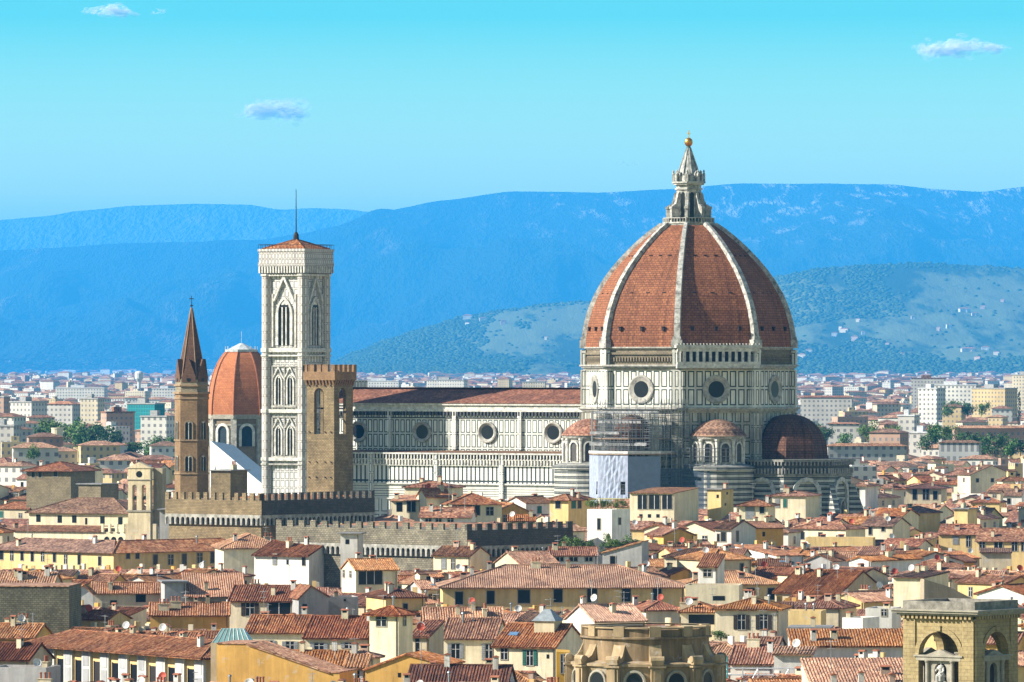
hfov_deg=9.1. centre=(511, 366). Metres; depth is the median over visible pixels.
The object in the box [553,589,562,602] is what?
window
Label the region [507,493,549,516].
house
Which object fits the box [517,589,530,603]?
window
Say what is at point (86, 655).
house
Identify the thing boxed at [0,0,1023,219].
sky
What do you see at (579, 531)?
house
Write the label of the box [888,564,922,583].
house
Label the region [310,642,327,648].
window
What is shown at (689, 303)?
cathedral
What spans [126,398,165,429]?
apartment block
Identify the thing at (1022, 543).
window
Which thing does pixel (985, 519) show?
house
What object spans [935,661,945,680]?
statue
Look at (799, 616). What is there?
house
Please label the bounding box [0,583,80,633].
stone wall house
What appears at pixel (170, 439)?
tree
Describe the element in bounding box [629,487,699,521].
house
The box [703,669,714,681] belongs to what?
round window frame
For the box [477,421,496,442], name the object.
round window frame
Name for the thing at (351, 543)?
house
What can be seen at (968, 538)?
window
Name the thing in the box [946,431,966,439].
tree
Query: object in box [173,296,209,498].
spire tower
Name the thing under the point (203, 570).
house
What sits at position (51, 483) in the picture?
house
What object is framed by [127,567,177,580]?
house
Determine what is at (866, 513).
house
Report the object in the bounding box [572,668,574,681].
round window frame
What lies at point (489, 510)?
window
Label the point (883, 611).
window
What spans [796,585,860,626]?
house
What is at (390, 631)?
house
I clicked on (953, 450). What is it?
apartment block
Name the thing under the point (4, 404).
apartment block
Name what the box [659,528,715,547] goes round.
house
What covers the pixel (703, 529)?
house
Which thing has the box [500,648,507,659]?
window
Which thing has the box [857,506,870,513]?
house
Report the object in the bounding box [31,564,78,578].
house
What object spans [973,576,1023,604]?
house
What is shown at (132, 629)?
house
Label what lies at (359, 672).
window
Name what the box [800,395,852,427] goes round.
apartment block
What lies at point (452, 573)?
house
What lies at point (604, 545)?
shrub
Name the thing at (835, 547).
house
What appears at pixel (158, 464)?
house
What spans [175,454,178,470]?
twin window
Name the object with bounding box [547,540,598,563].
house
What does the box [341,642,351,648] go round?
window
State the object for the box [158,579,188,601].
house
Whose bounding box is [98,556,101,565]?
window
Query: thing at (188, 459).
twin window
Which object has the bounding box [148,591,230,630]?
house
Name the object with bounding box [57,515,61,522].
window
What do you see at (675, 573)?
house
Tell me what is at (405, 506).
house
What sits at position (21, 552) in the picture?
window
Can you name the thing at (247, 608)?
window
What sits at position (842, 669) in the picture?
house
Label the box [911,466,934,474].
house
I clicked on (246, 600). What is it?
house
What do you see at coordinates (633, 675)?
round window frame
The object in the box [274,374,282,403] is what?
twin window
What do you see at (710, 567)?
house
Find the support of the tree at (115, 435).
on the distant roofscape
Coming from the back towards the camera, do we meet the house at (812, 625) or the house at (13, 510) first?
the house at (13, 510)
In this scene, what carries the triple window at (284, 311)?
in the bell tower at (295, 271)
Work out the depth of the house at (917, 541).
1406.64 m
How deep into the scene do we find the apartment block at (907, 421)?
3047.31 m
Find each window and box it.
[0,550,3,559]
[10,551,13,560]
[20,551,23,560]
[30,551,33,561]
[36,515,40,521]
[41,552,44,561]
[52,552,55,562]
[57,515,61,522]
[64,554,67,563]
[72,515,75,522]
[77,554,80,564]
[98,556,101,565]
[100,516,104,523]
[118,517,122,523]
[135,553,139,558]
[136,594,145,601]
[153,554,157,564]
[168,554,173,564]
[175,420,178,439]
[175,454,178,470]
[182,553,186,564]
[184,420,192,439]
[184,455,192,470]
[197,552,202,563]
[200,420,206,439]
[200,454,206,470]
[208,423,209,445]
[210,552,214,563]
[216,423,229,443]
[239,423,254,445]
[241,602,258,616]
[267,601,290,613]
[272,554,276,564]
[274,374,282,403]
[274,425,282,454]
[275,297,292,344]
[282,641,297,648]
[286,374,294,403]
[286,425,294,454]
[301,557,305,565]
[309,297,320,344]
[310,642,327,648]
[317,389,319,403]
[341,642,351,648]
[357,670,362,681]
[358,571,382,584]
[376,616,386,626]
[396,502,401,511]
[402,603,407,609]
[403,616,406,625]
[406,501,415,511]
[415,639,418,651]
[429,593,435,599]
[441,558,445,569]
[448,643,463,658]
[451,558,454,569]
[452,505,479,515]
[455,591,463,605]
[482,643,493,659]
[486,507,493,515]
[486,590,494,604]
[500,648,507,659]
[503,515,506,522]
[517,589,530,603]
[523,649,536,665]
[537,506,541,513]
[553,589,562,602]
[555,501,560,508]
[556,557,563,561]
[560,654,565,673]
[569,557,577,561]
[571,501,575,508]
[577,501,581,508]
[585,557,592,561]
[587,589,597,602]
[597,518,600,529]
[609,555,615,563]
[621,589,630,601]
[637,494,647,509]
[648,494,659,509]
[652,589,661,600]
[662,494,672,509]
[689,615,713,623]
[703,569,711,576]
[713,596,724,599]
[720,531,726,541]
[733,614,749,629]
[736,530,738,541]
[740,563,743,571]
[745,506,754,518]
[756,614,771,629]
[759,507,764,513]
[767,587,775,599]
[775,498,779,507]
[783,498,786,507]
[801,532,804,539]
[838,498,845,512]
[868,527,872,534]
[881,609,886,616]
[912,489,916,499]
[922,489,928,499]
[933,491,937,499]
[953,536,958,544]
[966,536,970,546]
[968,587,972,596]
[979,542,984,550]
[994,542,1002,547]
[1011,542,1017,551]
[1021,542,1023,551]
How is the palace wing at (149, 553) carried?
on the ground
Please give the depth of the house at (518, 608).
1101.82 m
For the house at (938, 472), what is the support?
on the ground
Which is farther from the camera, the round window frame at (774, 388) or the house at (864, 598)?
the round window frame at (774, 388)
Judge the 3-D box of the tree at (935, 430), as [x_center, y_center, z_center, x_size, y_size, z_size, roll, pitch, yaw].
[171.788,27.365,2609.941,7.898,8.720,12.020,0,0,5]
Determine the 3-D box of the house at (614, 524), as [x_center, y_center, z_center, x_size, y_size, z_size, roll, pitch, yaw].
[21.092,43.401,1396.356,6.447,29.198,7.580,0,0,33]
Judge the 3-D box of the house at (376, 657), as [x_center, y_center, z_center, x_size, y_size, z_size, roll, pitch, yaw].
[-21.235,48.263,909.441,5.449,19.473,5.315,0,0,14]
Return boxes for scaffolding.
[589,399,731,508]
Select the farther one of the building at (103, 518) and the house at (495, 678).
the building at (103, 518)
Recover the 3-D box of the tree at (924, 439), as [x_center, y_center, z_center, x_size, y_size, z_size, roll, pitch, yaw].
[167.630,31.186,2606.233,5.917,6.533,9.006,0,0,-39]
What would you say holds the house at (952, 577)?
on the ground
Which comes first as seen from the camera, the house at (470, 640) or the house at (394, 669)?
the house at (394, 669)
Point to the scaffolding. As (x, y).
(609, 474)
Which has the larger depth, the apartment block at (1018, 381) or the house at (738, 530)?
the apartment block at (1018, 381)
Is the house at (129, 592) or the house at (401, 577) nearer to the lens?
the house at (129, 592)
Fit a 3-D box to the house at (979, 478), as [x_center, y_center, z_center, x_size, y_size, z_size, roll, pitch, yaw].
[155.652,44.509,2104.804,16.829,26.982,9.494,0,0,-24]
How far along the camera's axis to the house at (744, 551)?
1299.24 m
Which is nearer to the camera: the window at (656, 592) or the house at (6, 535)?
the window at (656, 592)
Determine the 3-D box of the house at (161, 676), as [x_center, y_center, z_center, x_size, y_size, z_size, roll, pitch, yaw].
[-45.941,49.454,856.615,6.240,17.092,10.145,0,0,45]
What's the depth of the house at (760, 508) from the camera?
1439.45 m
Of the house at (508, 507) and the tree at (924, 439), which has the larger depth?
the tree at (924, 439)
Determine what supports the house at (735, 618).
on the ground
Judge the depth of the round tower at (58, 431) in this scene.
2897.74 m
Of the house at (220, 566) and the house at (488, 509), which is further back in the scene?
the house at (488, 509)
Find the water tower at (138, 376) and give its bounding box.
[135,371,143,390]
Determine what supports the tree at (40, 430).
on the distant roofscape
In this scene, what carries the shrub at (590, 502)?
on the house at (614, 524)
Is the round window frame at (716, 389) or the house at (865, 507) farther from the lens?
the round window frame at (716, 389)
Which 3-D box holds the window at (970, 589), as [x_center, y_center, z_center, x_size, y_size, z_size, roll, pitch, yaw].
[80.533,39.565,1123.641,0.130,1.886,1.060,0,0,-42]
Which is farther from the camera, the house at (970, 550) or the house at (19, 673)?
the house at (970, 550)
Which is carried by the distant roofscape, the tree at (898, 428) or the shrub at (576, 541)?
the tree at (898, 428)
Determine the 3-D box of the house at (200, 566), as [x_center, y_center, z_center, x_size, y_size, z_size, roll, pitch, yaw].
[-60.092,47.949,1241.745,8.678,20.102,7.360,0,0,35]
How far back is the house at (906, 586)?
1089.63 m
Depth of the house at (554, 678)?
844.70 m
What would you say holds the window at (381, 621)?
in the house at (390, 631)
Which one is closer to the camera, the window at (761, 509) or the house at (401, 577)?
the house at (401, 577)
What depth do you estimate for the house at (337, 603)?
1100.40 m
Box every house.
[0,487,25,504]
[0,500,30,518]
[0,518,28,523]
[0,522,17,529]
[0,527,16,543]
[0,553,62,582]
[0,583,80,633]
[0,613,53,641]
[0,623,55,664]
[0,655,60,681]
[14,458,38,466]
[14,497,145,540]
[20,460,100,509]
[24,622,213,681]
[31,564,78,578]
[32,567,75,582]
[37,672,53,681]
[54,571,92,586]
[69,620,116,631]
[76,483,120,499]
[76,567,127,580]
[81,583,96,606]
[81,604,132,630]
[91,566,160,606]
[108,602,147,626]
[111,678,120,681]
[115,566,144,578]
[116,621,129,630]
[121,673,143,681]
[122,626,157,634]
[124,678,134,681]
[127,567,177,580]
[129,459,165,465]
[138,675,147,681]
[143,569,176,573]
[145,461,170,484]
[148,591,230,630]
[149,623,204,637]
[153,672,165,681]
[157,508,168,538]
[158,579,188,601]
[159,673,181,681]
[161,458,174,482]
[166,479,174,491]
[176,561,221,578]
[176,562,220,575]
[181,572,244,601]
[185,623,219,638]
[208,461,250,497]
[211,527,273,582]
[214,563,244,576]
[216,640,357,681]
[224,565,255,583]
[227,564,296,628]
[245,591,314,648]
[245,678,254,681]
[251,536,323,586]
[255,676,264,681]
[289,583,330,614]
[294,639,349,665]
[302,609,372,652]
[329,591,357,614]
[337,532,365,586]
[340,545,399,592]
[341,587,371,614]
[343,653,372,681]
[350,637,385,665]
[362,577,427,611]
[362,594,420,661]
[363,650,465,681]
[389,493,419,520]
[398,575,412,587]
[399,568,446,574]
[399,569,448,589]
[401,476,465,498]
[403,673,422,681]
[405,570,455,600]
[408,641,516,681]
[413,614,420,629]
[413,619,444,654]
[415,476,451,520]
[418,497,476,521]
[420,588,504,625]
[425,590,442,606]
[431,534,491,571]
[440,493,504,522]
[444,602,504,663]
[447,571,478,578]
[455,564,482,571]
[459,675,500,681]
[491,598,582,678]
[493,546,559,566]
[498,492,528,522]
[504,602,521,612]
[504,608,534,623]
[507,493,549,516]
[507,510,535,523]
[515,604,564,621]
[515,671,546,681]
[544,482,595,526]
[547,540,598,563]
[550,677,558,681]
[552,519,587,545]
[556,649,569,681]
[560,613,568,622]
[563,580,647,633]
[587,498,629,563]
[601,540,648,566]
[605,535,663,557]
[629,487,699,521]
[629,560,667,577]
[630,516,654,540]
[632,578,680,622]
[642,516,688,540]
[644,520,696,543]
[649,545,663,569]
[656,539,705,557]
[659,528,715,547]
[660,562,690,580]
[661,543,711,567]
[673,545,754,577]
[677,566,780,600]
[677,588,716,640]
[682,520,719,543]
[685,583,741,603]
[696,553,725,582]
[704,483,735,520]
[711,582,791,645]
[711,642,732,657]
[712,543,751,556]
[713,512,757,547]
[728,620,779,679]
[734,483,779,520]
[734,541,805,565]
[747,513,785,545]
[747,667,801,681]
[751,555,781,570]
[751,610,786,645]
[752,561,800,580]
[756,544,791,566]
[769,485,822,521]
[772,554,884,600]
[772,639,816,672]
[775,563,810,582]
[776,666,801,677]
[781,520,803,546]
[783,513,806,524]
[784,590,823,601]
[786,628,902,657]
[787,544,828,552]
[787,616,833,628]
[788,603,825,625]
[789,541,817,563]
[792,518,867,546]
[793,517,811,524]
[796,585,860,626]
[800,641,902,681]
[803,546,849,568]
[806,534,874,546]
[807,512,851,524]
[823,542,857,550]
[830,563,890,584]
[834,547,861,557]
[834,569,892,608]
[835,509,870,517]
[842,611,878,628]
[843,510,874,525]
[846,546,923,571]
[851,476,864,483]
[852,456,869,465]
[855,480,883,508]
[856,543,896,555]
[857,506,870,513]
[857,650,866,657]
[860,511,911,538]
[865,602,900,628]
[869,478,893,494]
[869,545,908,553]
[871,463,897,471]
[872,649,880,657]
[875,505,920,529]
[875,533,893,545]
[877,471,906,484]
[877,476,905,504]
[878,489,900,507]
[880,534,932,550]
[881,566,897,575]
[882,578,892,587]
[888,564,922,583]
[891,564,949,619]
[903,481,950,503]
[906,473,932,484]
[906,548,965,564]
[907,503,953,521]
[907,504,942,532]
[908,561,964,590]
[910,532,937,550]
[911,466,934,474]
[920,579,973,598]
[921,554,969,569]
[924,476,957,497]
[926,466,947,479]
[928,461,953,471]
[928,532,938,543]
[933,544,981,567]
[936,551,976,566]
[937,519,981,555]
[942,465,975,477]
[944,505,1000,527]
[945,565,989,575]
[951,499,979,523]
[952,494,978,503]
[952,501,1003,527]
[953,493,980,500]
[954,568,1023,598]
[956,461,1006,493]
[968,490,1008,512]
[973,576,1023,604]
[975,528,1023,569]
[980,548,1011,569]
[986,481,1023,490]
[995,469,1023,483]
[997,484,1023,505]
[1000,502,1023,525]
[1002,565,1023,574]
[1004,519,1023,527]
[1008,456,1020,462]
[1010,597,1023,630]
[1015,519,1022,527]
[1016,507,1023,522]
[1018,623,1023,630]
[1018,650,1023,681]
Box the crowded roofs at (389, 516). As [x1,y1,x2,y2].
[0,457,1023,681]
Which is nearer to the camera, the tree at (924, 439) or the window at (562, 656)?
the window at (562, 656)
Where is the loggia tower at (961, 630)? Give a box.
[889,598,1023,681]
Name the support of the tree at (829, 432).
on the distant roofscape
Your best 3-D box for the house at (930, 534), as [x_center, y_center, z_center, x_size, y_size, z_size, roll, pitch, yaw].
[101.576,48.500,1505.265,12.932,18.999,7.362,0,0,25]
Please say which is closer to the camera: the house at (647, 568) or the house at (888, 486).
the house at (647, 568)
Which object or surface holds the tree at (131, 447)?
on the distant roofscape
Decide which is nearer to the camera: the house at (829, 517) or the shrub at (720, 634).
the shrub at (720, 634)
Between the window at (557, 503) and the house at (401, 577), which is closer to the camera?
the house at (401, 577)
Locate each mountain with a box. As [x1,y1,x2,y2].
[0,183,1023,373]
[0,204,367,249]
[0,352,218,374]
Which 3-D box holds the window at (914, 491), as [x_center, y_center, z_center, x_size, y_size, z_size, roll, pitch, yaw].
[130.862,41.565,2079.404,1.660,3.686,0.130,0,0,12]
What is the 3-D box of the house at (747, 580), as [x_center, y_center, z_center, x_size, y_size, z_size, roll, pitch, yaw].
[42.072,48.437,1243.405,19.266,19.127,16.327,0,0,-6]
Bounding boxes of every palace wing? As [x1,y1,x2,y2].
[0,534,116,568]
[111,534,224,569]
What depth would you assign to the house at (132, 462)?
2270.20 m
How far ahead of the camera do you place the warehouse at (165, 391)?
6996.10 m
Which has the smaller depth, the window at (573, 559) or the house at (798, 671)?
the house at (798, 671)
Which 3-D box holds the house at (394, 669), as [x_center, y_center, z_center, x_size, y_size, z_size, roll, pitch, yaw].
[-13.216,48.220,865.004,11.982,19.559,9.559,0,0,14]
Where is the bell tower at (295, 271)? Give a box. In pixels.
[258,204,333,494]
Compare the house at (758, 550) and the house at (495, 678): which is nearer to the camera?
the house at (495, 678)
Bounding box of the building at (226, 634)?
[211,628,252,681]
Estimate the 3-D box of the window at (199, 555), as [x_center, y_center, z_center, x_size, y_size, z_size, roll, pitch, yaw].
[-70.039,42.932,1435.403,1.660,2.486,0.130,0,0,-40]
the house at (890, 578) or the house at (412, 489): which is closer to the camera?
the house at (890, 578)
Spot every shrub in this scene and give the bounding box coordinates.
[558,535,571,545]
[561,536,585,545]
[580,539,594,545]
[585,500,594,507]
[591,499,598,507]
[599,539,613,554]
[601,539,621,547]
[603,533,612,547]
[612,499,619,507]
[616,500,627,506]
[620,535,632,545]
[711,630,729,640]
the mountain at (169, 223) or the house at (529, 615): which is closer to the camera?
the house at (529, 615)
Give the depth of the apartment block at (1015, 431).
2897.31 m
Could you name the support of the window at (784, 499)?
in the house at (805, 504)
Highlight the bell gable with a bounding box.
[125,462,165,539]
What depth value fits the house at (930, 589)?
1085.49 m
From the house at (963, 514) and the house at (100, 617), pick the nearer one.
the house at (100, 617)
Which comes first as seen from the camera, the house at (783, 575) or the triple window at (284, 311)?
the house at (783, 575)
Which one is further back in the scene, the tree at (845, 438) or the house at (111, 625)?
the tree at (845, 438)
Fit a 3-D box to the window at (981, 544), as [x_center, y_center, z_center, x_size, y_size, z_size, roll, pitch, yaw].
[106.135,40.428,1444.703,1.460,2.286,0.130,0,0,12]
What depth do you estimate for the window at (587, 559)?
1290.52 m
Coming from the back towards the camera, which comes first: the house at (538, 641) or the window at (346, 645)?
the window at (346, 645)
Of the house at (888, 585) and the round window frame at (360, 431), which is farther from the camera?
the round window frame at (360, 431)
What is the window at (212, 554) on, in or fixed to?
in the palace wing at (149, 553)
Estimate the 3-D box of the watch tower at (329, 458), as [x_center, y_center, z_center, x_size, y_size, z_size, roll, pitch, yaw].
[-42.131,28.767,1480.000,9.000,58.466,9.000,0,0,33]
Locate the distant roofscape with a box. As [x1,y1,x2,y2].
[0,370,1023,485]
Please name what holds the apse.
on the ground
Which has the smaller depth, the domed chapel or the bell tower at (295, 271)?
the bell tower at (295, 271)
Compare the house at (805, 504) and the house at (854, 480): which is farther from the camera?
the house at (854, 480)
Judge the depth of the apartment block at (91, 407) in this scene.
3996.56 m
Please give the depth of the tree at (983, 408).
3917.60 m
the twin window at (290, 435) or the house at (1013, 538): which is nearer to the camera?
the house at (1013, 538)
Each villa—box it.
[463,314,471,319]
[839,328,849,332]
[851,336,858,340]
[958,307,969,312]
[960,347,976,351]
[981,346,989,350]
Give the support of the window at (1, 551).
in the palace wing at (94, 552)
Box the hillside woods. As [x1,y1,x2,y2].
[335,261,1023,375]
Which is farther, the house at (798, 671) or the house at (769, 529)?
the house at (769, 529)
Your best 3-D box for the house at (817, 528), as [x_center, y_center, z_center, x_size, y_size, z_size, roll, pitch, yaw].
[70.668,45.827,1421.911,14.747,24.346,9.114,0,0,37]
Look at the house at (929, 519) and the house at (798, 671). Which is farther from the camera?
the house at (929, 519)
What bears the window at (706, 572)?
in the house at (710, 567)
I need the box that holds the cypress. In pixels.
[1016,391,1021,424]
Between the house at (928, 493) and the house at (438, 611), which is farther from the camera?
the house at (928, 493)
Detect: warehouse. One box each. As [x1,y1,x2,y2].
[55,385,107,398]
[151,386,174,398]
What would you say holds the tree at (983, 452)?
on the distant roofscape
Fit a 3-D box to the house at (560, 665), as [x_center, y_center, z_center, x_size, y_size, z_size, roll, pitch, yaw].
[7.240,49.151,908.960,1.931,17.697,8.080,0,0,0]
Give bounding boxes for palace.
[165,491,374,539]
[276,520,572,586]
[435,550,684,610]
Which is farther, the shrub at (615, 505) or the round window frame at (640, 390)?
the round window frame at (640, 390)
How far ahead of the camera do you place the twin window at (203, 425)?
1497.76 m
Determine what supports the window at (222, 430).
in the domed chapel
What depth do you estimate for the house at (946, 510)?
1663.77 m
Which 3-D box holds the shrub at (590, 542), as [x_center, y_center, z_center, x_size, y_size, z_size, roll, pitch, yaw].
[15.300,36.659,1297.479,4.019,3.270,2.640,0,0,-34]
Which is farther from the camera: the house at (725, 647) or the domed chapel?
the domed chapel
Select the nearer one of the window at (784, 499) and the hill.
the window at (784, 499)
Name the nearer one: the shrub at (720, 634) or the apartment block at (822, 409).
the shrub at (720, 634)
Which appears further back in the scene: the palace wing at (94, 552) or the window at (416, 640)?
the palace wing at (94, 552)
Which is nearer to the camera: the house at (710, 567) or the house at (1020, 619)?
the house at (1020, 619)
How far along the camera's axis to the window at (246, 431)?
1940.62 m
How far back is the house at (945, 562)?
1307.31 m
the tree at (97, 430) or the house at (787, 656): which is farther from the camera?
the tree at (97, 430)
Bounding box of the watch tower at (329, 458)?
[303,365,356,496]
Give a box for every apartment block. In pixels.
[0,392,10,412]
[0,419,21,457]
[9,397,47,420]
[47,401,79,431]
[79,394,104,424]
[100,407,135,442]
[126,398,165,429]
[140,410,174,443]
[367,378,401,386]
[427,377,467,386]
[522,379,546,387]
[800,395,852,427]
[827,422,860,444]
[827,443,906,460]
[897,409,920,431]
[909,426,934,456]
[911,375,945,408]
[917,384,945,424]
[934,381,981,405]
[937,440,982,460]
[942,404,965,428]
[952,425,1023,446]
[971,384,1017,417]
[1012,371,1023,410]
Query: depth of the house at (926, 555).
1330.01 m
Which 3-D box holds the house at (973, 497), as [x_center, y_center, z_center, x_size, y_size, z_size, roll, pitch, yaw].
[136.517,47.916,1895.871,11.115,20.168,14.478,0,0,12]
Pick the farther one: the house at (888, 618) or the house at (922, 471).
the house at (922, 471)
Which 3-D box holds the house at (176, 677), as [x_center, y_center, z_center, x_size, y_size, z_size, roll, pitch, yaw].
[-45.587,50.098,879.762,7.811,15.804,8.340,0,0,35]
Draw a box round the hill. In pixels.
[171,263,1023,375]
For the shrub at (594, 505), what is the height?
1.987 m
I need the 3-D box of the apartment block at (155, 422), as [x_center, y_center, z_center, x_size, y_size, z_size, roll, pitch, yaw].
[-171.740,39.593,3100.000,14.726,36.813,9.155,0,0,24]
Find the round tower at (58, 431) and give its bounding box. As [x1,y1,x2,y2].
[51,428,62,435]
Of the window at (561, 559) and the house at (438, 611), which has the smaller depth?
the house at (438, 611)
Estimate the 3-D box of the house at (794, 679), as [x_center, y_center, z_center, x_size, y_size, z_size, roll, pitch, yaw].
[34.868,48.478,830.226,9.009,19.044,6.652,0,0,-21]
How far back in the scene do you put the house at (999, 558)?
1394.81 m
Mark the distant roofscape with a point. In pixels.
(881, 398)
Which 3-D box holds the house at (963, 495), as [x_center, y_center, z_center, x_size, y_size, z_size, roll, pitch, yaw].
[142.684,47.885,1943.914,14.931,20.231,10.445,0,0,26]
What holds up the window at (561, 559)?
in the house at (576, 554)
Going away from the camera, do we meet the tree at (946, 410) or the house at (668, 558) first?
the house at (668, 558)
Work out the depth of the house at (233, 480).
1519.19 m
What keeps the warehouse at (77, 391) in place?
on the ground
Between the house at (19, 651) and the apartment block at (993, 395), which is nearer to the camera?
the house at (19, 651)
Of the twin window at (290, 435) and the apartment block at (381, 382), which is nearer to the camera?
the twin window at (290, 435)
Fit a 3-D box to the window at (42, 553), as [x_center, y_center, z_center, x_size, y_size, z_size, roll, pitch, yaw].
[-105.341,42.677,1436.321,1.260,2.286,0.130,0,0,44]
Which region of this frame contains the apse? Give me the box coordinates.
[564,623,727,681]
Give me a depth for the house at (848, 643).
926.62 m
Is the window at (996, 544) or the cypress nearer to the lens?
the window at (996, 544)
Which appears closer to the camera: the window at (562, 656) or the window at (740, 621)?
the window at (562, 656)
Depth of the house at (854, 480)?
2080.02 m
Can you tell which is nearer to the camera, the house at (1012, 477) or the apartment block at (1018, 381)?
the house at (1012, 477)
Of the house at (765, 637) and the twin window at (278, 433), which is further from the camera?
the twin window at (278, 433)
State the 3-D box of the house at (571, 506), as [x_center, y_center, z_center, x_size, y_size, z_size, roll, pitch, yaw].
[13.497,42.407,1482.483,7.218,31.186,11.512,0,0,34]
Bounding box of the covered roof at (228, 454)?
[210,441,261,495]
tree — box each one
[26,443,40,458]
[32,426,50,433]
[38,417,63,432]
[58,422,83,442]
[66,417,90,445]
[80,423,110,442]
[92,423,115,440]
[102,429,125,442]
[125,442,140,453]
[138,435,161,455]
[150,434,174,443]
[817,423,828,440]
[822,427,835,443]
[836,432,852,442]
[856,424,875,441]
[866,420,892,441]
[879,424,901,429]
[914,436,934,450]
[924,423,942,444]
[938,425,959,440]
[941,401,956,416]
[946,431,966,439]
[949,400,964,404]
[959,431,983,441]
[961,402,975,416]
[976,402,991,415]
[979,435,990,454]
[981,432,1008,456]
[999,433,1020,456]
[1010,438,1023,455]
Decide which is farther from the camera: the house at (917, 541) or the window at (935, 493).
the window at (935, 493)
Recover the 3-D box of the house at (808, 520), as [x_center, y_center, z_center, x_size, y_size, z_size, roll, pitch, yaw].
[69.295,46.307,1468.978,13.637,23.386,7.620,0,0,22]
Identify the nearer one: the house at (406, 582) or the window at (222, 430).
the house at (406, 582)
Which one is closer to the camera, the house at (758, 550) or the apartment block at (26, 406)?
the house at (758, 550)
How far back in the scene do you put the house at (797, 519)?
1488.30 m
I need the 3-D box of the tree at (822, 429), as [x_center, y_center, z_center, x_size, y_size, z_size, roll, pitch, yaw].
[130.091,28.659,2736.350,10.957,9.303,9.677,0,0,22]
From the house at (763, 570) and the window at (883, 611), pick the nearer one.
the window at (883, 611)
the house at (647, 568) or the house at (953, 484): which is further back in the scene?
the house at (953, 484)
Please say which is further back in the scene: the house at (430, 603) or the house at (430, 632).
the house at (430, 603)
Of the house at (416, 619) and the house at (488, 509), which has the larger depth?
the house at (488, 509)
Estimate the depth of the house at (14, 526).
1591.80 m
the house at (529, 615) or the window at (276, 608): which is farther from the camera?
the window at (276, 608)
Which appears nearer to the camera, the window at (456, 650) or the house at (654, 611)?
the window at (456, 650)
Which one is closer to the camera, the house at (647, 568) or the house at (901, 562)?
the house at (647, 568)
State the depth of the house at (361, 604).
1122.57 m
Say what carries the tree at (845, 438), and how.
on the distant roofscape
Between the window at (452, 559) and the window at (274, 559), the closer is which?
the window at (452, 559)
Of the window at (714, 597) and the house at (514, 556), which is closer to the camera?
the window at (714, 597)
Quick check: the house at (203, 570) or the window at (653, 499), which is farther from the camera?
the window at (653, 499)
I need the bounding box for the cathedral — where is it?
[339,130,863,517]
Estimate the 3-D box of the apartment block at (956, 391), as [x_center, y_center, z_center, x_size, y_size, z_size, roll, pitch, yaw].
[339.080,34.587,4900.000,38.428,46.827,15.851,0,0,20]
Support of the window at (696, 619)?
in the house at (694, 610)
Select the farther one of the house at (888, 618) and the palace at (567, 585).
the palace at (567, 585)
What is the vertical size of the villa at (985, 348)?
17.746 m
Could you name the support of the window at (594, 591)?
in the palace at (567, 585)
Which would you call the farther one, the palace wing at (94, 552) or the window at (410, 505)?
the window at (410, 505)
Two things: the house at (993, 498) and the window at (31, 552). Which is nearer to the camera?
the window at (31, 552)
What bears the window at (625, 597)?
in the palace at (567, 585)
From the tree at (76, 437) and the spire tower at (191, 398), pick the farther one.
the tree at (76, 437)
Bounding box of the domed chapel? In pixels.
[208,331,261,497]
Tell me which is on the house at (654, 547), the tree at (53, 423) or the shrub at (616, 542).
the shrub at (616, 542)
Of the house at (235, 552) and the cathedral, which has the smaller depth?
the house at (235, 552)
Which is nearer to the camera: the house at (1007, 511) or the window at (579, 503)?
the window at (579, 503)
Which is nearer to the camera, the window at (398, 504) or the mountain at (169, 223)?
the window at (398, 504)
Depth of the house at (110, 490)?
1688.98 m
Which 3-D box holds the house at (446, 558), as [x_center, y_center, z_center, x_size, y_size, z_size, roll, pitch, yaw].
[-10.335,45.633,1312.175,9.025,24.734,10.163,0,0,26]
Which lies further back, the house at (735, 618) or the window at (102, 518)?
the window at (102, 518)
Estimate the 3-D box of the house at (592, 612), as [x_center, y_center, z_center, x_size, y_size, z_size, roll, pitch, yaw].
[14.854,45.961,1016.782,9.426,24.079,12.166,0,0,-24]
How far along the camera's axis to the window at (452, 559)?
1307.97 m
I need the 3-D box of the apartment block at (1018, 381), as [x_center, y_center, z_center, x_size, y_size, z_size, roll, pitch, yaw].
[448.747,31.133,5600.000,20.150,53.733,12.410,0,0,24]
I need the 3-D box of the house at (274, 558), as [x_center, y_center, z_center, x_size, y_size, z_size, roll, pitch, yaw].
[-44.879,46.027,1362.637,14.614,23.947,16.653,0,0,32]
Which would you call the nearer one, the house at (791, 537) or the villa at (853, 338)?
the house at (791, 537)
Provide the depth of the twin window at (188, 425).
1496.30 m
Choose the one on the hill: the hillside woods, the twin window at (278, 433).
the hillside woods
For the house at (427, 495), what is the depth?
1483.26 m
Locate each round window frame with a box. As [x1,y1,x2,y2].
[353,421,367,441]
[412,421,430,442]
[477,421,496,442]
[543,422,562,443]
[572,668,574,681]
[588,669,606,681]
[590,375,598,402]
[623,670,645,681]
[628,375,653,402]
[665,670,686,681]
[702,375,729,403]
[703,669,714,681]
[768,375,781,402]
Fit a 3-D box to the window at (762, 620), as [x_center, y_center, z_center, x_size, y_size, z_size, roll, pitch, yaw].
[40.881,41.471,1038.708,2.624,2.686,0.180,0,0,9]
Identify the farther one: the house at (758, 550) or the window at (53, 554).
the window at (53, 554)
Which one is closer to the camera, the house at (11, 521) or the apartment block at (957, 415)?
the house at (11, 521)

